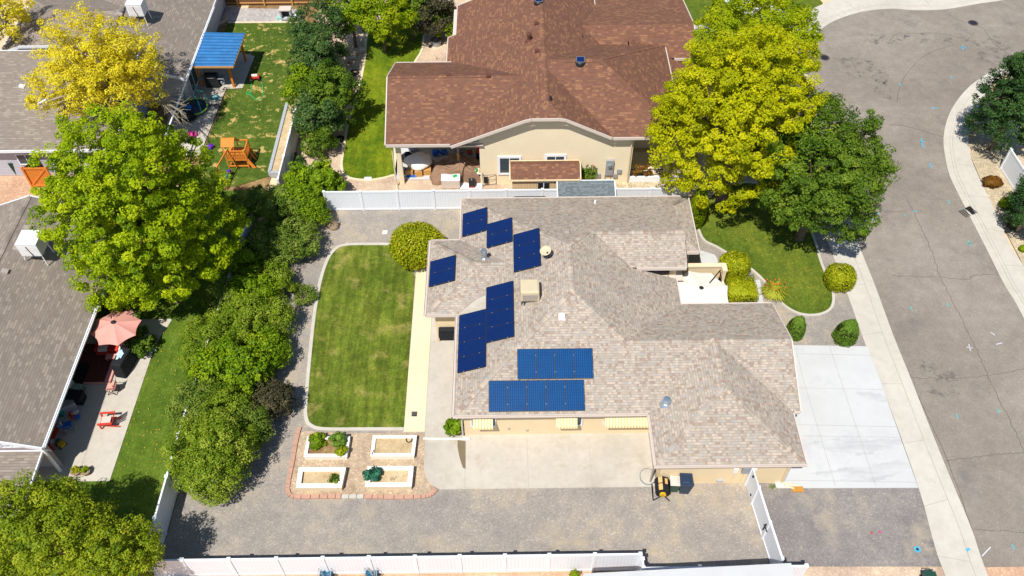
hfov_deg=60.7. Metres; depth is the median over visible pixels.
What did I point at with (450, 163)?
covered furniture
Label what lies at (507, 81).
neighbour house
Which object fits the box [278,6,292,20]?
toy kitchen
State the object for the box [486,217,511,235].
solar panel
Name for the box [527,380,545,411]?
solar panel
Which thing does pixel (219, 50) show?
pergola
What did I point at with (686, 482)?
wheelie bin
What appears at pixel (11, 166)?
wheelie bin
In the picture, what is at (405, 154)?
patio bundle
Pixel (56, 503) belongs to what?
elm tree
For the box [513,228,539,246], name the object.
solar panel
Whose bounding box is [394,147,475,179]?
patio slab
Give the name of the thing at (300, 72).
garden tree
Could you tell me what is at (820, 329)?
front gravel bed
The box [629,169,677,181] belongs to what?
porch railing
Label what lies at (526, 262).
solar panel
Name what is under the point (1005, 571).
neighbour soil
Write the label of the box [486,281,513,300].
solar panel
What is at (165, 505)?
vinyl fence
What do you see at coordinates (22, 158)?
window
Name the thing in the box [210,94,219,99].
paddling ring
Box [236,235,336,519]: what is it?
fallen leaves
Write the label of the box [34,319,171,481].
patio
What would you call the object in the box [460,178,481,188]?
smoker
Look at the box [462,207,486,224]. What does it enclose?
solar panel
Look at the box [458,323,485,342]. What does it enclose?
solar panel
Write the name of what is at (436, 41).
fire pit
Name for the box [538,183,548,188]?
window
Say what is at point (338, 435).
vegetable plant
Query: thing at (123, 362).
covered grill
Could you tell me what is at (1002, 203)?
clipped shrub
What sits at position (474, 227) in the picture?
solar panel
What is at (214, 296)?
hedge shrub
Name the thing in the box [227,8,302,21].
rock strip
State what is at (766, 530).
vinyl gate
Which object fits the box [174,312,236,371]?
hedge shrub
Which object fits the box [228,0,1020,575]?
ground
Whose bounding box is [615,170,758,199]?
front tan gravel
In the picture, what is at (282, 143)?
raised soil
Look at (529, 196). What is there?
patio awning case
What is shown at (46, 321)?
house
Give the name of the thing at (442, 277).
solar panel
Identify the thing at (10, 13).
yellow tree
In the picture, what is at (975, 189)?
pavement
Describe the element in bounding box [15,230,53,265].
evaporative cooler
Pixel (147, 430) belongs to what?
fallen leaves
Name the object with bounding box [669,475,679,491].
wheelie bin
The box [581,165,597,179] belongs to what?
shrub
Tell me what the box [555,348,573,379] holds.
solar panel
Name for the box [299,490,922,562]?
scattered stones
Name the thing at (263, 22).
lawn kerb
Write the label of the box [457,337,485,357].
solar panel
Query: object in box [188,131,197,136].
ride on toy
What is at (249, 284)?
hedge shrub
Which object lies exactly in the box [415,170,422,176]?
cardboard box
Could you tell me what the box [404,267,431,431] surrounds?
path
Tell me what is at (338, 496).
garden edging
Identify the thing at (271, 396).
hedge shrub
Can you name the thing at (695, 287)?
patio
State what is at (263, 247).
hedge shrub
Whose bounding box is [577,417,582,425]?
window
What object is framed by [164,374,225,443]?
hedge shrub
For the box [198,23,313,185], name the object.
lawn
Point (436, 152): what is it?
patio bundle
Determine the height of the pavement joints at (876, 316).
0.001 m
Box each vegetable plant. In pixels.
[308,432,327,450]
[327,473,339,483]
[328,431,346,447]
[334,444,348,456]
[362,466,381,481]
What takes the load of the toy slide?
on the patio at (102, 452)
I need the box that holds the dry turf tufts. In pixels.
[221,22,291,136]
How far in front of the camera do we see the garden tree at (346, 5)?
67.79 m
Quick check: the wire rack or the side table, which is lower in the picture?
the side table
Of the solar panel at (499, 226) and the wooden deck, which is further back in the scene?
the solar panel at (499, 226)
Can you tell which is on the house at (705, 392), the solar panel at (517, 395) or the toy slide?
the solar panel at (517, 395)
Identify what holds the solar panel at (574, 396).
on the house at (705, 392)
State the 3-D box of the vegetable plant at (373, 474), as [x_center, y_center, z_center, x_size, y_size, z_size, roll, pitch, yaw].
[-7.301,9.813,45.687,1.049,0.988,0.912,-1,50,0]
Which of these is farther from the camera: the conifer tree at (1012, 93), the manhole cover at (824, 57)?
the manhole cover at (824, 57)
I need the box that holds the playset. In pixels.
[216,137,257,188]
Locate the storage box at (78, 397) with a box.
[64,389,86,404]
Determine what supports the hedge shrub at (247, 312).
on the ground at (272, 180)
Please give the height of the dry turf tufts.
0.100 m
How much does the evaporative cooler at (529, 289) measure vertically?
1.168 m
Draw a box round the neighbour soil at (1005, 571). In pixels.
[344,567,1023,575]
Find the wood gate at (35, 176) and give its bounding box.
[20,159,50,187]
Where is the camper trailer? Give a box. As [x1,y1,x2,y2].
[583,563,793,575]
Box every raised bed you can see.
[296,467,346,490]
[304,436,350,459]
[365,466,413,489]
[370,435,416,458]
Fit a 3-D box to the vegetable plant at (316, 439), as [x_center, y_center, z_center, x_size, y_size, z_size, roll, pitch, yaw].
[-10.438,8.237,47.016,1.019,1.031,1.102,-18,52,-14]
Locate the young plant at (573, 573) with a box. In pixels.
[567,568,580,575]
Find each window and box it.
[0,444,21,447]
[14,154,33,164]
[188,68,198,94]
[470,418,495,426]
[497,156,520,174]
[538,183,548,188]
[545,154,566,159]
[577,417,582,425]
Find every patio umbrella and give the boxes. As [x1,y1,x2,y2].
[90,309,141,345]
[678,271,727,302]
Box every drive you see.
[725,0,793,26]
[758,483,940,565]
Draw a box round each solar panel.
[429,255,455,273]
[429,267,454,286]
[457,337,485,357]
[457,351,485,372]
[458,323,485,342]
[459,309,485,328]
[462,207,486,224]
[462,218,486,236]
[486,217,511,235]
[486,229,512,247]
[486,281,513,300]
[486,294,513,313]
[486,308,513,327]
[486,322,513,342]
[489,381,507,412]
[508,380,526,412]
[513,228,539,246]
[513,240,539,258]
[513,252,540,271]
[517,349,535,379]
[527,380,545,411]
[536,349,554,379]
[546,380,565,411]
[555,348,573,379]
[565,380,584,411]
[573,348,592,379]
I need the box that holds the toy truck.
[55,438,66,449]
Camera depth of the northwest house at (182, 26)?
64.80 m
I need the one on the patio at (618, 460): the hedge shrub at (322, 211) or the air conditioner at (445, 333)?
the air conditioner at (445, 333)
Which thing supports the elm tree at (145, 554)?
on the neighbour soil at (1005, 571)
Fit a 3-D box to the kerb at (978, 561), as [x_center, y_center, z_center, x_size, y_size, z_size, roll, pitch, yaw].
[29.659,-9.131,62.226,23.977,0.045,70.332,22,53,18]
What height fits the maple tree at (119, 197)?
14.506 m
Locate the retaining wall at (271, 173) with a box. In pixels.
[268,102,287,176]
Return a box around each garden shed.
[509,160,580,188]
[556,179,615,196]
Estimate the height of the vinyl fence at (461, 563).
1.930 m
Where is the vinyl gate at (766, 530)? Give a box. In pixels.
[744,468,783,563]
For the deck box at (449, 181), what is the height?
0.830 m
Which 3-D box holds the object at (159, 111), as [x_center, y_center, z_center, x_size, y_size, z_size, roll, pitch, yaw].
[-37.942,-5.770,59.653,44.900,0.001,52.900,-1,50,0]
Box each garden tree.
[279,62,326,108]
[284,0,350,59]
[285,27,341,82]
[287,87,348,137]
[295,57,370,127]
[317,0,374,47]
[344,0,417,52]
[386,0,440,39]
[410,0,456,35]
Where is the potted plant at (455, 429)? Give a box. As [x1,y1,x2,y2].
[443,417,463,436]
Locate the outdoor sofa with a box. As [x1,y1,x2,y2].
[94,340,130,354]
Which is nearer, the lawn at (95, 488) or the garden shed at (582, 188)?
the lawn at (95, 488)
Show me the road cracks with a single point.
(956, 309)
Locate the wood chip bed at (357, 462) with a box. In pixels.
[289,431,434,498]
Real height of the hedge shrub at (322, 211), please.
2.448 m
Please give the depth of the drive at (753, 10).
74.80 m
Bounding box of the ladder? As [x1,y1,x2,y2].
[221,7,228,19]
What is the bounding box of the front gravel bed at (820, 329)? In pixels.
[687,193,865,345]
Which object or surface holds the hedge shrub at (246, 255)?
on the ground at (272, 180)
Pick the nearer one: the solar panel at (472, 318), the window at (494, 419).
the window at (494, 419)
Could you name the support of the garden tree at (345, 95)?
on the tan gravel bed at (431, 54)
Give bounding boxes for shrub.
[122,325,158,358]
[159,408,261,507]
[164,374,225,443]
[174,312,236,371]
[185,334,280,406]
[188,380,257,423]
[201,271,243,321]
[202,293,280,345]
[219,246,265,280]
[223,271,282,319]
[228,183,301,230]
[231,403,275,449]
[242,221,290,266]
[244,327,293,378]
[245,376,301,419]
[255,295,298,343]
[256,258,299,297]
[259,213,322,264]
[273,178,326,220]
[282,156,348,198]
[292,282,318,306]
[294,196,333,229]
[298,120,339,157]
[388,221,445,270]
[432,8,455,37]
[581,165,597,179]
[690,189,708,228]
[717,250,751,277]
[724,274,759,302]
[786,315,806,341]
[824,263,857,291]
[832,319,858,347]
[982,175,1003,188]
[999,197,1013,208]
[1005,216,1020,229]
[1019,244,1023,252]
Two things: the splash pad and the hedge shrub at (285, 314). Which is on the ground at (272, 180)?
the hedge shrub at (285, 314)
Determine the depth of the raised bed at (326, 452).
46.73 m
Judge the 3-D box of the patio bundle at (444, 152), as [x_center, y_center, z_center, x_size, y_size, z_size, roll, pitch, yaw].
[-4.832,-9.688,62.487,0.516,0.450,0.488,-33,57,-25]
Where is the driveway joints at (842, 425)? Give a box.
[797,346,899,485]
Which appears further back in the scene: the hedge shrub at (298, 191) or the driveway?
the hedge shrub at (298, 191)
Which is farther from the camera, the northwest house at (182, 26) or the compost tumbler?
the northwest house at (182, 26)
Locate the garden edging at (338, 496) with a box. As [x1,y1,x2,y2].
[285,427,437,499]
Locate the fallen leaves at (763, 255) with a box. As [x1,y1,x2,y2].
[697,211,826,301]
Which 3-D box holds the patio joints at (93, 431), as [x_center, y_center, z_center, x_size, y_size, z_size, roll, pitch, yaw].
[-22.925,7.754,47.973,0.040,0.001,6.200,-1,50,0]
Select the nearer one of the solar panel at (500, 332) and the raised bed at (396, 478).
the raised bed at (396, 478)
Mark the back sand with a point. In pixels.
(3, 40)
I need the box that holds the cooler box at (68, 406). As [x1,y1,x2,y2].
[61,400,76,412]
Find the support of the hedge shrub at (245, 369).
on the ground at (272, 180)
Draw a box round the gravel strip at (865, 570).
[803,566,944,575]
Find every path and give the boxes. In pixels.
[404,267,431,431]
[700,250,718,262]
[755,280,762,301]
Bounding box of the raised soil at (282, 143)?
[272,104,294,170]
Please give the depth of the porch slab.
61.99 m
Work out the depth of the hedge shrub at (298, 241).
54.88 m
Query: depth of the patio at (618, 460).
46.81 m
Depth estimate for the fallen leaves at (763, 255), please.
56.23 m
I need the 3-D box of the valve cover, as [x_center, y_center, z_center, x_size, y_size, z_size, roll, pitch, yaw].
[20.111,12.960,43.390,0.320,0.020,0.320,-1,50,0]
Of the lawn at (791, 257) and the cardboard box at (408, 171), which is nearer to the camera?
the lawn at (791, 257)
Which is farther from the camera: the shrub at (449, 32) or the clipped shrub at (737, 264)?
the shrub at (449, 32)
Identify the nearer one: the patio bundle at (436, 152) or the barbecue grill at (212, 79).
the patio bundle at (436, 152)
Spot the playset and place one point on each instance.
(235, 154)
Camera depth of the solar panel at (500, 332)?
47.55 m
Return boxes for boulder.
[326,220,338,230]
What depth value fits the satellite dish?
49.32 m
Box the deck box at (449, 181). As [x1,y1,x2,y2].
[441,174,459,188]
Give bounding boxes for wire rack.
[482,173,495,185]
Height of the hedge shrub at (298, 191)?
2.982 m
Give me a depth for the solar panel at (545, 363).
46.16 m
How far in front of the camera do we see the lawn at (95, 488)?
44.78 m
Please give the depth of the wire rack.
60.10 m
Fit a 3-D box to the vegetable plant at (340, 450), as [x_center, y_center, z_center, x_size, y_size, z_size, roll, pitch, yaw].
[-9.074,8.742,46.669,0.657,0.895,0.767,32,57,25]
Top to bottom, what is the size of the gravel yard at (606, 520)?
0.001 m
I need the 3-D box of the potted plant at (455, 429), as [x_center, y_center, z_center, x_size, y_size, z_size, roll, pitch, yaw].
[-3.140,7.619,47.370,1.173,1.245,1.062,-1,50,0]
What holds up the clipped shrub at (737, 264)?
on the front gravel bed at (820, 329)
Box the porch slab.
[629,152,690,177]
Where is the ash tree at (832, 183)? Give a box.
[746,88,901,243]
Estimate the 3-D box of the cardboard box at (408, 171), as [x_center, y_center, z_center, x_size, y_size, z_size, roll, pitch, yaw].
[-7.175,-8.142,61.145,0.520,0.451,0.450,-2,50,-1]
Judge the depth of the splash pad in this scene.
45.45 m
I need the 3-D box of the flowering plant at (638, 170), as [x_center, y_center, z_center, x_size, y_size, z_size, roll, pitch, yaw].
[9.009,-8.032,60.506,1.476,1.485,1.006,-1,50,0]
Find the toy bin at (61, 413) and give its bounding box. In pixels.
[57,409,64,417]
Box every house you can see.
[0,0,225,174]
[0,195,113,516]
[384,0,698,188]
[423,195,807,485]
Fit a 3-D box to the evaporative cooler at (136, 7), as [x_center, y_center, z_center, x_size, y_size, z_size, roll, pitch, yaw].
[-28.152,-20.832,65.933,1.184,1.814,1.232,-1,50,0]
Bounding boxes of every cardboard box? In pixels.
[405,167,412,174]
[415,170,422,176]
[423,166,430,175]
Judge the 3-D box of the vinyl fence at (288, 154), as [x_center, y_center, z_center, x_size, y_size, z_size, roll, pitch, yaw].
[-15.624,-11.418,63.080,0.236,1.930,12.586,0,50,0]
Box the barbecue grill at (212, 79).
[198,72,224,87]
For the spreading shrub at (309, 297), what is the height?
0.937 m
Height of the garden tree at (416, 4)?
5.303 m
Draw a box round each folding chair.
[57,418,74,434]
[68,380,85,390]
[105,378,119,394]
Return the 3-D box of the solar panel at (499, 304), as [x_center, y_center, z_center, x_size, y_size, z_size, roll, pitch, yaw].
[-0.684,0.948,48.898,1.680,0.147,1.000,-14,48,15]
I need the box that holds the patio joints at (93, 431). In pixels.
[77,392,106,476]
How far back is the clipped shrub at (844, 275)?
53.57 m
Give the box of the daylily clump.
[758,279,789,301]
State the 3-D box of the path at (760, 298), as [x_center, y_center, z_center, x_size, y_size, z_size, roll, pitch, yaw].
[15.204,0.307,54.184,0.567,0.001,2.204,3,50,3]
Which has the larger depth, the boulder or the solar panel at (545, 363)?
the boulder
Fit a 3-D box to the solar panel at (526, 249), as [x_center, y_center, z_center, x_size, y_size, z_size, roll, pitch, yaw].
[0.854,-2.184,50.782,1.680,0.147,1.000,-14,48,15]
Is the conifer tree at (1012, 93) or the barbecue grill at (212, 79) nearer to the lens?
the conifer tree at (1012, 93)
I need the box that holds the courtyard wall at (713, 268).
[682,263,728,302]
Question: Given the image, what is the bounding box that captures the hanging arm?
[709,269,721,282]
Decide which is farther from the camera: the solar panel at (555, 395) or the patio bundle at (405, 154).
the patio bundle at (405, 154)
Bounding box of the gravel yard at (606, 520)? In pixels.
[161,209,769,566]
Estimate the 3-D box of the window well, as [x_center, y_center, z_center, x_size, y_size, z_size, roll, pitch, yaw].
[7.113,9.927,45.924,0.840,0.180,0.966,-1,50,0]
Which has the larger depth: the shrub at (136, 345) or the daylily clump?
the daylily clump
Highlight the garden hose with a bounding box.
[246,81,263,99]
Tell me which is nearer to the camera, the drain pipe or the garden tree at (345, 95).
the drain pipe
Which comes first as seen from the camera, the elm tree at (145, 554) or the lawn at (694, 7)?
the elm tree at (145, 554)
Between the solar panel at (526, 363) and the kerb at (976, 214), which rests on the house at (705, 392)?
the solar panel at (526, 363)
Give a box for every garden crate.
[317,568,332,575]
[363,567,377,575]
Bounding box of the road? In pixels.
[807,0,1023,566]
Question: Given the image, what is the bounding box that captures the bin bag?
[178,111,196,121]
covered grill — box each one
[111,347,137,378]
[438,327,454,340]
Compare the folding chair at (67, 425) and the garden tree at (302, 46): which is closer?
the folding chair at (67, 425)
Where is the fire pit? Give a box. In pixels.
[431,36,441,46]
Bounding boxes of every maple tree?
[25,100,251,313]
[644,22,830,213]
[688,0,825,88]
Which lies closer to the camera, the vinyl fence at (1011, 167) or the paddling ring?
the vinyl fence at (1011, 167)
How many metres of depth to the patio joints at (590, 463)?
46.62 m
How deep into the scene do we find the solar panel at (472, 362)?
46.97 m
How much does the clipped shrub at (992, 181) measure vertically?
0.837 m
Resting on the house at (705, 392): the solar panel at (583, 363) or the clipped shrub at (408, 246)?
the solar panel at (583, 363)
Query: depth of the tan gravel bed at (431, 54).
63.00 m
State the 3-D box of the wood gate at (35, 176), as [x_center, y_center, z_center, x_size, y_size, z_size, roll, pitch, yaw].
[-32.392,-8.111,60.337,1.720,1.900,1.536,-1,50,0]
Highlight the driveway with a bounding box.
[775,345,917,487]
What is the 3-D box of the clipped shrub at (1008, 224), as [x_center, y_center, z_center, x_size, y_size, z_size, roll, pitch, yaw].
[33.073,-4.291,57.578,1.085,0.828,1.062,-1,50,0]
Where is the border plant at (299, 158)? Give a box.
[290,152,304,171]
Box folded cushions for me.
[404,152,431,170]
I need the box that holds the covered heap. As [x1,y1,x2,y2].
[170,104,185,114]
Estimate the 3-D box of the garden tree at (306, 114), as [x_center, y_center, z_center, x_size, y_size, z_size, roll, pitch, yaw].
[-13.771,-12.162,62.233,4.088,4.371,3.794,-13,51,-11]
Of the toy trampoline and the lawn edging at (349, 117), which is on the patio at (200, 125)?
the toy trampoline
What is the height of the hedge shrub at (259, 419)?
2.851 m
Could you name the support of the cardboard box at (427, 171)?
on the patio slab at (438, 159)
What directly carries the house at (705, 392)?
on the gravel yard at (606, 520)
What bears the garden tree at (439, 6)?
on the tan gravel bed at (431, 54)
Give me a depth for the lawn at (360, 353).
51.83 m
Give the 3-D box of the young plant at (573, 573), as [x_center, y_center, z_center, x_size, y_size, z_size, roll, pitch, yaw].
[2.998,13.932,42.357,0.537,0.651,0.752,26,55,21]
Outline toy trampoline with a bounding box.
[176,86,208,115]
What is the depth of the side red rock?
60.64 m
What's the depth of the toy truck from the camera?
47.14 m
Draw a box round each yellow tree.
[0,0,35,42]
[21,0,169,117]
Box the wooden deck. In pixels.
[78,344,113,383]
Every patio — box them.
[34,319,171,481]
[163,52,254,156]
[424,317,654,489]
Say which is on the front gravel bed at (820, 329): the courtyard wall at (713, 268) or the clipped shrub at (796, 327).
the clipped shrub at (796, 327)
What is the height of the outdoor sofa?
0.716 m
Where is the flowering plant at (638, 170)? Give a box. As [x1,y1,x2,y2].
[632,163,652,175]
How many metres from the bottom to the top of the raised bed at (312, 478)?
0.440 m
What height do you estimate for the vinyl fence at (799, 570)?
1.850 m
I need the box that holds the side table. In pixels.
[105,354,115,360]
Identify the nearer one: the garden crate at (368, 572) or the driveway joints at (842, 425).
the garden crate at (368, 572)
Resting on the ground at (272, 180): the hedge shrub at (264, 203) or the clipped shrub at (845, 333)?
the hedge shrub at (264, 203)
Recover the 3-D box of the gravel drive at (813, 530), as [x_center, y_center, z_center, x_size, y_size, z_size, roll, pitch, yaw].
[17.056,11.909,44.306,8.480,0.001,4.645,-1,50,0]
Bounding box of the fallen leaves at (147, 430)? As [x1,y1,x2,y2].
[107,321,200,531]
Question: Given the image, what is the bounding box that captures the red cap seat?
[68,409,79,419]
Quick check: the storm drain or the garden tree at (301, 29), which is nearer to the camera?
the storm drain
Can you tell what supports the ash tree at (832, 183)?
on the lawn at (791, 257)
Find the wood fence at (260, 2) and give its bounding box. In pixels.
[225,0,326,5]
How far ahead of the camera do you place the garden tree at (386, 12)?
67.17 m
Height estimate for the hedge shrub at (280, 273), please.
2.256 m
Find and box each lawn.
[0,481,152,575]
[95,190,267,517]
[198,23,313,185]
[307,245,414,426]
[343,25,421,178]
[684,0,821,30]
[700,183,831,313]
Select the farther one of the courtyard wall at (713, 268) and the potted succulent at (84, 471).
the courtyard wall at (713, 268)
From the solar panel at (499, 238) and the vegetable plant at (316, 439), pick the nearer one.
the vegetable plant at (316, 439)
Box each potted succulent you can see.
[70,465,79,475]
[79,465,89,475]
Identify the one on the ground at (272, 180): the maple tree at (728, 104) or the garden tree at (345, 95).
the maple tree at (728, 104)
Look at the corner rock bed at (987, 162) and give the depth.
61.76 m
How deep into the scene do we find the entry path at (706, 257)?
56.05 m
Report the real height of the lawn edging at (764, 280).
0.065 m
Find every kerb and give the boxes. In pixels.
[228,21,306,22]
[799,0,979,575]
[804,0,1001,575]
[943,67,1023,318]
[950,71,1023,303]
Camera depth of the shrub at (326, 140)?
61.25 m
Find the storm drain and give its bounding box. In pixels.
[959,206,976,216]
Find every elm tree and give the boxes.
[0,469,119,575]
[72,513,165,575]
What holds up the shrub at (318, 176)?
on the tan gravel bed at (431, 54)
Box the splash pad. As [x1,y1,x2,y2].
[791,486,803,491]
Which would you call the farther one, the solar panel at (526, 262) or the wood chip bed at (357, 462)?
the solar panel at (526, 262)
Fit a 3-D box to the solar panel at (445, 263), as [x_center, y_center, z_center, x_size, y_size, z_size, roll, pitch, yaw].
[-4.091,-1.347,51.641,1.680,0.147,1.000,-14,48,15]
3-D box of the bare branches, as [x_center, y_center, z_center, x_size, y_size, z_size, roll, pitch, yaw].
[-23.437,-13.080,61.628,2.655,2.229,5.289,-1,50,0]
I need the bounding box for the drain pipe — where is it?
[423,436,469,439]
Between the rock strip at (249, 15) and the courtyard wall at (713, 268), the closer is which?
the courtyard wall at (713, 268)
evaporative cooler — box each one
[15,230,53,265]
[125,0,151,25]
[519,279,539,304]
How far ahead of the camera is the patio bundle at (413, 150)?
62.49 m
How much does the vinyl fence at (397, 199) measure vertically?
1.820 m
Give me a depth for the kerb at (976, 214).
59.55 m
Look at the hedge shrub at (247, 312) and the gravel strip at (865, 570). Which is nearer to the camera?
the gravel strip at (865, 570)
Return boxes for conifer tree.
[961,50,1023,151]
[1001,173,1023,232]
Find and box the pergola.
[192,32,246,87]
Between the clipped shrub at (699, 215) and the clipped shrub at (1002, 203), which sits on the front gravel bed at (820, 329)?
the clipped shrub at (699, 215)
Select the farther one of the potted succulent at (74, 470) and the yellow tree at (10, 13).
the yellow tree at (10, 13)
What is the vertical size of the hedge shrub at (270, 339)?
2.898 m
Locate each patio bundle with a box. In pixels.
[402,151,411,162]
[407,148,419,152]
[432,149,440,156]
[440,149,448,154]
[453,147,464,153]
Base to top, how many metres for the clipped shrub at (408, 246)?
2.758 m
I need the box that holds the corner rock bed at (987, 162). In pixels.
[971,91,1023,264]
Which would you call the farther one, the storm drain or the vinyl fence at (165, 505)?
the storm drain
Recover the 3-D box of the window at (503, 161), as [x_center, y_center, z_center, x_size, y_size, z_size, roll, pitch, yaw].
[-0.166,-8.305,59.317,1.610,1.660,0.072,-1,50,0]
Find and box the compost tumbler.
[651,476,669,500]
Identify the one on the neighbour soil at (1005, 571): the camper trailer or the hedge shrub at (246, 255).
the camper trailer
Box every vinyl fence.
[148,206,260,572]
[152,552,642,575]
[276,99,299,183]
[322,187,688,210]
[638,556,808,575]
[999,148,1023,191]
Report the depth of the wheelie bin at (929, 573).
41.95 m
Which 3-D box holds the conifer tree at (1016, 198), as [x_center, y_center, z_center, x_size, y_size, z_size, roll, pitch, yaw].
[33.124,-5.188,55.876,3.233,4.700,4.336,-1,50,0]
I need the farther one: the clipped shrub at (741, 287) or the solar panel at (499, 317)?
the clipped shrub at (741, 287)
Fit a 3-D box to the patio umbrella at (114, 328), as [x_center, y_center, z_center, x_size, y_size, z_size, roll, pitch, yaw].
[-22.595,2.747,50.507,2.681,2.710,2.681,-1,50,0]
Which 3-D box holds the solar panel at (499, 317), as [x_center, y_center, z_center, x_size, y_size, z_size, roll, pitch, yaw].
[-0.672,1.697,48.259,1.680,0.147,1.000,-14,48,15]
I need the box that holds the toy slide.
[49,420,65,446]
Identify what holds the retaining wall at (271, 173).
on the lawn at (260, 142)
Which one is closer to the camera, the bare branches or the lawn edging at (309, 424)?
the lawn edging at (309, 424)
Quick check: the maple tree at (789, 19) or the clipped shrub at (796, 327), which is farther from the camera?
the maple tree at (789, 19)
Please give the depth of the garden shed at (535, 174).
58.01 m
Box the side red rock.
[0,175,74,203]
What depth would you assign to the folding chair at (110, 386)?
49.20 m
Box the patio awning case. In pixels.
[513,196,545,196]
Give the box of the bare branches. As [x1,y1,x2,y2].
[160,73,196,128]
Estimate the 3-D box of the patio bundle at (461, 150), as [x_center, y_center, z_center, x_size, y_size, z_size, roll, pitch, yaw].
[-3.806,-9.984,62.579,0.857,0.735,0.717,-16,51,-13]
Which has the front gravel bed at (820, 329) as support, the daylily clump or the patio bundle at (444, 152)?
the daylily clump
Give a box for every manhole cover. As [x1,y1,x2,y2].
[820,54,829,60]
[968,20,977,25]
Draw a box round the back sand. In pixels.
[0,0,248,61]
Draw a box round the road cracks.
[836,11,1023,532]
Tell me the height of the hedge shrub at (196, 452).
4.294 m
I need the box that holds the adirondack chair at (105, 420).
[97,411,121,428]
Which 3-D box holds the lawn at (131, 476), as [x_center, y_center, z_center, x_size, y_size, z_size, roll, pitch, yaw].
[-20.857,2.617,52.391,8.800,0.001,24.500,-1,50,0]
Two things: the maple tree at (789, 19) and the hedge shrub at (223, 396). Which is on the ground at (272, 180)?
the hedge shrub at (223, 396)
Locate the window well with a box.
[639,468,655,485]
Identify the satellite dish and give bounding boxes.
[540,245,551,257]
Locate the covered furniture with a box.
[429,147,480,184]
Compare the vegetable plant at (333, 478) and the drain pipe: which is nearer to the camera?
the vegetable plant at (333, 478)
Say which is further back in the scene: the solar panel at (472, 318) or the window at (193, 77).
the window at (193, 77)
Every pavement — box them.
[791,0,975,575]
[952,72,1023,298]
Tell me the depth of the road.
56.10 m
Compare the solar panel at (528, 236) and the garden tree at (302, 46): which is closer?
the solar panel at (528, 236)
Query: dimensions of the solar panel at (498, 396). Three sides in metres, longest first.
1.680 x 1.000 x 0.147 m
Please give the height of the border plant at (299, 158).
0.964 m
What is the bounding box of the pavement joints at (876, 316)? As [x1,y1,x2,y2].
[813,0,1022,575]
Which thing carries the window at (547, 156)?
in the neighbour house at (507, 81)
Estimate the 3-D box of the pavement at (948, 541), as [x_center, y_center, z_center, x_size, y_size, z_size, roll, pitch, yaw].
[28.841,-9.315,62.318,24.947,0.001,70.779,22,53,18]
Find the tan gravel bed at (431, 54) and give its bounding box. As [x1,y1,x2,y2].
[292,0,802,207]
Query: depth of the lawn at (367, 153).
65.64 m
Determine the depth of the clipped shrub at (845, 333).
50.83 m
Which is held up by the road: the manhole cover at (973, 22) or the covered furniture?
the manhole cover at (973, 22)
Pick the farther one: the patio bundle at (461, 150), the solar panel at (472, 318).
the patio bundle at (461, 150)
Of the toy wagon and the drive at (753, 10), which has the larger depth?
the drive at (753, 10)
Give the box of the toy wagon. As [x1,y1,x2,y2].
[249,74,260,81]
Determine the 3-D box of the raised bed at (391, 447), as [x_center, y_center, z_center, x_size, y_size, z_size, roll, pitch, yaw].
[-6.339,8.561,47.020,2.408,0.360,1.315,-1,50,0]
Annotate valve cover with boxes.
[914,546,920,551]
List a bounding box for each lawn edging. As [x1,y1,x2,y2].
[303,243,403,430]
[340,30,424,180]
[697,181,834,315]
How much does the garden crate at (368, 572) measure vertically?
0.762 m
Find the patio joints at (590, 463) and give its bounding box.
[527,437,592,487]
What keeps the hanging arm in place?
on the courtyard floor
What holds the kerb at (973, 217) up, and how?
on the road
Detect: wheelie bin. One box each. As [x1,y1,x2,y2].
[8,163,15,173]
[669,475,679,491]
[679,473,692,493]
[919,569,936,575]
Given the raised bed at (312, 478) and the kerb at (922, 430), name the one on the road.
the kerb at (922, 430)
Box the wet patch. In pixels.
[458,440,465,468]
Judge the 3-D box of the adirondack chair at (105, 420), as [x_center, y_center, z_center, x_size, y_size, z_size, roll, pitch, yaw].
[-22.068,7.154,47.842,1.047,0.984,0.850,-4,50,-3]

